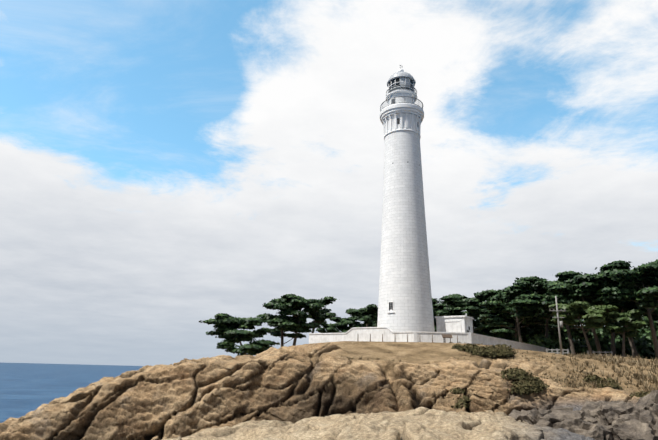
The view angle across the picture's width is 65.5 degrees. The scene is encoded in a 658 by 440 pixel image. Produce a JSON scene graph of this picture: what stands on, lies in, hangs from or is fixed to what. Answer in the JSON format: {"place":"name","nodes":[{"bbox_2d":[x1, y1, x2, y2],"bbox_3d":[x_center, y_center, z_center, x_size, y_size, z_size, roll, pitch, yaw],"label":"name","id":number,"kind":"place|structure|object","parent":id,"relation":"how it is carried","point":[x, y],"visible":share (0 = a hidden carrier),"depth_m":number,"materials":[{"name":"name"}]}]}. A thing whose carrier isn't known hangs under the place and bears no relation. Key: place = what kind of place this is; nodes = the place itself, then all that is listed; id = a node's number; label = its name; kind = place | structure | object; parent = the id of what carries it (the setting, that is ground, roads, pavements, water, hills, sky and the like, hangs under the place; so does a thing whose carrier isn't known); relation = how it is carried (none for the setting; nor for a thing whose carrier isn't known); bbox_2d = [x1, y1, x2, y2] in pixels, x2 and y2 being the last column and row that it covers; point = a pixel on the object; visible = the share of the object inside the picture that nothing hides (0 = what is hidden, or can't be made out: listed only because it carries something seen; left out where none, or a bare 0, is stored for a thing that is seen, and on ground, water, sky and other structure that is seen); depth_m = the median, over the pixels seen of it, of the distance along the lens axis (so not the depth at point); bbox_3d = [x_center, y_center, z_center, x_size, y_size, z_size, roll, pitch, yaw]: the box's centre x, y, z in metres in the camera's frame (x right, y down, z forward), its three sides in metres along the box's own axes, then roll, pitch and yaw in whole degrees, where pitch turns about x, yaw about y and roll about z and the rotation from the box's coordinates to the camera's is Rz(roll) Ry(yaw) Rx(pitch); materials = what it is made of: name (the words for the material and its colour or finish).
{"place":"outdoors","nodes":[
{"label":"outdoors","id":0,"kind":"place"},
{"bbox_2d":[0,363,142,422],"bbox_3d":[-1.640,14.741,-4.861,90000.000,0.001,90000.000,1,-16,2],"label":"sea water","id":1,"kind":"structure","parent":0,"point":[25,388],"depth_m":466.11,"materials":[{"name":"blue liquid"}]},
{"bbox_2d":[0,341,657,439],"bbox_3d":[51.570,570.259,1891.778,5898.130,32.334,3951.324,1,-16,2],"label":"terrain","id":2,"kind":"structure","parent":0,"point":[312,391],"depth_m":42.83,"materials":[{"name":"brown stone"}]},
{"bbox_2d":[199,313,279,355],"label":"pine tree","id":3,"kind":"object","parent":2,"relation":"on","point":[227,326],"visible":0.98,"depth_m":83.26,"materials":[{"name":"green plant"}]},
{"bbox_2d":[256,297,314,347],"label":"pine tree","id":4,"kind":"object","parent":2,"relation":"on","point":[271,320],"visible":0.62,"depth_m":88.23,"materials":[{"name":"green plant"}]},
{"bbox_2d":[273,294,325,345],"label":"pine tree","id":5,"kind":"object","parent":2,"relation":"on","point":[311,305],"visible":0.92,"depth_m":86.75,"materials":[{"name":"green plant"}]},
{"bbox_2d":[290,296,336,332],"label":"pine tree","id":6,"kind":"object","parent":2,"relation":"on","point":[320,316],"visible":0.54,"depth_m":92.08,"materials":[{"name":"green plant"}]},
{"bbox_2d":[315,323,338,332],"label":"pine tree","id":7,"kind":"object","parent":2,"relation":"on","point":[330,327],"visible":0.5,"depth_m":114.81,"materials":[{"name":"green plant"}]},
{"bbox_2d":[328,316,359,332],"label":"pine tree","id":8,"kind":"object","parent":2,"relation":"on","point":[340,326],"visible":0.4,"depth_m":120.62,"materials":[{"name":"green plant"}]},
{"bbox_2d":[342,308,371,326],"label":"pine tree","id":9,"kind":"object","parent":2,"relation":"on","point":[352,315],"visible":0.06,"depth_m":127.05,"materials":[{"name":"green plant"}]},
{"bbox_2d":[339,304,377,332],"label":"pine tree","id":10,"kind":"object","parent":2,"relation":"on","point":[364,313],"visible":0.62,"depth_m":115.12,"materials":[{"name":"green plant"}]},
{"bbox_2d":[377,131,434,331],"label":"lighthouse tower","id":11,"kind":"structure","parent":2,"relation":"on","point":[404,283],"depth_m":71.94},
{"bbox_2d":[387,301,394,312],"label":"lighthouse window frames","id":12,"kind":"structure","parent":11,"relation":"attached to","point":[393,307],"depth_m":68.93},
{"bbox_2d":[380,69,423,140],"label":"lighthouse gallery","id":13,"kind":"object","parent":11,"relation":"on","point":[409,115],"visible":0.83,"depth_m":77.90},
{"bbox_2d":[380,65,422,111],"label":"lighthouse railings","id":14,"kind":"object","parent":13,"relation":"attached to","point":[402,96],"visible":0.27,"depth_m":79.06,"materials":[{"name":"white metal"}]},
{"bbox_2d":[388,77,414,92],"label":"lighthouse mullions","id":15,"kind":"object","parent":13,"relation":"on","point":[395,87],"visible":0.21,"depth_m":80.21,"materials":[{"name":"white metal"}]},
{"bbox_2d":[389,78,413,92],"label":"lighthouse lantern glass","id":16,"kind":"object","parent":15,"relation":"in","point":[399,80],"visible":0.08,"depth_m":80.28,"materials":[{"name":"black glass"}]},
{"bbox_2d":[357,334,457,342],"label":"pilasters","id":17,"kind":"object","parent":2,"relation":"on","point":[407,338],"visible":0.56,"depth_m":60.87,"materials":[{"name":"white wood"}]},
{"bbox_2d":[309,327,548,351],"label":"compound wall","id":18,"kind":"structure","parent":2,"relation":"on","point":[364,333],"depth_m":65.89,"materials":[{"name":"white concrete"}]},
{"bbox_2d":[433,308,450,331],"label":"pine tree","id":19,"kind":"object","parent":2,"relation":"on","point":[443,312],"visible":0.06,"depth_m":114.94,"materials":[{"name":"green plant"}]},
{"bbox_2d":[442,334,452,342],"bbox_3d":[13.937,14.038,60.349,1.150,1.125,0.608,1,-16,2],"label":"info sign","id":20,"kind":"object","parent":2,"relation":"on","point":[447,336],"visible":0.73,"depth_m":60.32,"materials":[{"name":"brown wood"}]},
{"bbox_2d":[433,294,474,328],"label":"pine tree","id":21,"kind":"object","parent":2,"relation":"on","point":[444,300],"depth_m":129.36,"materials":[{"name":"green plant"}]},
{"bbox_2d":[435,313,473,332],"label":"annex building","id":22,"kind":"structure","parent":2,"relation":"on","point":[460,323],"depth_m":69.46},
{"bbox_2d":[432,295,481,332],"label":"pine tree","id":23,"kind":"object","parent":2,"relation":"on","point":[453,311],"visible":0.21,"depth_m":120.39,"materials":[{"name":"green plant"}]},
{"bbox_2d":[288,341,657,394],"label":"dry grass tufts","id":24,"kind":"object","parent":2,"relation":"on","point":[605,358],"visible":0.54,"depth_m":48.28,"materials":[{"name":"brown plant"}]},
{"bbox_2d":[439,289,511,337],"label":"pine tree","id":25,"kind":"object","parent":2,"relation":"on","point":[457,301],"visible":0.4,"depth_m":111.94,"materials":[{"name":"green plant"}]},
{"bbox_2d":[462,298,511,334],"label":"pine tree","id":26,"kind":"object","parent":2,"relation":"on","point":[478,323],"visible":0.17,"depth_m":117.55,"materials":[{"name":"green plant"}]},
{"bbox_2d":[476,280,541,342],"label":"pine tree","id":27,"kind":"object","parent":2,"relation":"on","point":[517,289],"visible":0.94,"depth_m":91.29,"materials":[{"name":"green plant"}]},
{"bbox_2d":[473,300,554,341],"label":"pine tree","id":28,"kind":"object","parent":2,"relation":"on","point":[505,333],"visible":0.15,"depth_m":107.51,"materials":[{"name":"green plant"}]},
{"bbox_2d":[475,296,565,342],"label":"pine tree","id":29,"kind":"object","parent":2,"relation":"on","point":[538,325],"visible":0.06,"depth_m":115.75,"materials":[{"name":"green plant"}]},
{"bbox_2d":[493,289,556,338],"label":"pine tree","id":30,"kind":"object","parent":2,"relation":"on","point":[540,328],"visible":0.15,"depth_m":110.23,"materials":[{"name":"green plant"}]},
{"bbox_2d":[498,276,580,337],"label":"pine tree","id":31,"kind":"object","parent":2,"relation":"on","point":[531,279],"visible":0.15,"depth_m":93.89,"materials":[{"name":"green plant"}]},
{"bbox_2d":[447,343,650,408],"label":"dry shrubs","id":32,"kind":"object","parent":2,"relation":"on","point":[525,381],"visible":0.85,"depth_m":42.85,"materials":[{"name":"green plant"}]},
{"bbox_2d":[508,407,597,428],"bbox_3d":[15.193,15.183,35.221,6.109,4.415,5.006,1,-16,2],"label":"boulder","id":33,"kind":"object","parent":2,"relation":"on","point":[542,417],"visible":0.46,"depth_m":34.44,"materials":[{"name":"grey stone"}]},
{"bbox_2d":[549,296,563,352],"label":"utility pole","id":34,"kind":"object","parent":2,"relation":"on","point":[560,324],"visible":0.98,"depth_m":69.22,"materials":[{"name":"concrete"}]},
{"bbox_2d":[513,271,608,353],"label":"pine tree","id":35,"kind":"object","parent":2,"relation":"on","point":[546,285],"visible":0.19,"depth_m":87.77,"materials":[{"name":"green plant"}]},
{"bbox_2d":[474,324,657,359],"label":"understory shrubs","id":36,"kind":"object","parent":2,"relation":"on","point":[643,342],"visible":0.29,"depth_m":88.57,"materials":[{"name":"green plant"}]},
{"bbox_2d":[546,349,612,355],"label":"stone fence","id":37,"kind":"object","parent":2,"relation":"on","point":[599,352],"visible":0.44,"depth_m":73.32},
{"bbox_2d":[541,273,620,354],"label":"pine tree","id":38,"kind":"object","parent":2,"relation":"on","point":[570,286],"visible":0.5,"depth_m":78.65,"materials":[{"name":"green plant"}]},
{"bbox_2d":[552,419,612,439],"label":"boulder","id":39,"kind":"object","parent":2,"relation":"on","point":[598,431],"visible":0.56,"depth_m":32.33,"materials":[{"name":"grey stone"}]},
{"bbox_2d":[549,301,618,355],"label":"pine tree","id":40,"kind":"object","parent":2,"relation":"on","point":[593,316],"visible":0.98,"depth_m":71.87,"materials":[{"name":"green plant"}]},
{"bbox_2d":[570,318,615,336],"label":"pine tree","id":41,"kind":"object","parent":2,"relation":"on","point":[575,330],"visible":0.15,"depth_m":113.45,"materials":[{"name":"green plant"}]},
{"bbox_2d":[580,400,639,425],"bbox_3d":[19.648,14.610,34.963,4.305,4.390,4.366,1,-16,2],"label":"boulder","id":42,"kind":"object","parent":2,"relation":"on","point":[605,413],"visible":0.42,"depth_m":34.45,"materials":[{"name":"grey stone"}]},
{"bbox_2d":[579,260,641,357],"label":"pine tree","id":43,"kind":"object","parent":2,"relation":"on","point":[604,280],"visible":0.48,"depth_m":75.29,"materials":[{"name":"green plant"}]},
{"bbox_2d":[591,298,641,355],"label":"pine tree","id":44,"kind":"object","parent":2,"relation":"on","point":[613,349],"depth_m":81.10,"materials":[{"name":"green plant"}]},
{"bbox_2d":[603,309,648,356],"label":"pine tree","id":45,"kind":"object","parent":2,"relation":"on","point":[630,318],"visible":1,"depth_m":70.40,"materials":[{"name":"green plant"}]},
{"bbox_2d":[596,261,657,359],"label":"pine tree","id":46,"kind":"object","parent":2,"relation":"on","point":[625,279],"visible":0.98,"depth_m":70.54,"materials":[{"name":"green plant"}]},
{"bbox_2d":[601,259,657,315],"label":"pine tree","id":47,"kind":"object","parent":2,"relation":"on","point":[634,307],"visible":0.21,"depth_m":73.69,"materials":[{"name":"green plant"}]},
{"bbox_2d":[608,409,657,439],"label":"boulder","id":48,"kind":"object","parent":2,"relation":"on","point":[642,426],"visible":0.77,"depth_m":32.14,"materials":[{"name":"grey stone"}]},
{"bbox_2d":[617,315,657,335],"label":"pine tree","id":49,"kind":"object","parent":2,"relation":"on","point":[654,318],"visible":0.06,"depth_m":126.86,"materials":[{"name":"green plant"}]},
{"bbox_2d":[635,390,657,416],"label":"boulder","id":50,"kind":"object","parent":2,"relation":"on","point":[649,402],"visible":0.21,"depth_m":34.11,"materials":[{"name":"grey stone"}]},
{"bbox_2d":[638,308,657,328],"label":"pine tree","id":51,"kind":"object","parent":2,"relation":"on","point":[646,320],"visible":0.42,"depth_m":109.94,"materials":[{"name":"green plant"}]},
{"bbox_2d":[0,0,657,365],"label":"sky","id":52,"kind":"structure","parent":0,"point":[167,167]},
{"bbox_2d":[387,72,415,86],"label":"dome roof","id":53,"kind":"structure","parent":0,"point":[401,75],"depth_m":80.57,"materials":[{"name":"white metal"}]},
{"bbox_2d":[389,98,419,310],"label":"windows","id":54,"kind":"structure","parent":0,"point":[398,122],"depth_m":77.31,"materials":[{"name":"black glass"}]},
{"bbox_2d":[401,78,409,86],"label":"lighthouse blinds","id":55,"kind":"object","parent":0,"point":[403,81],"visible":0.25,"depth_m":79.94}
]}

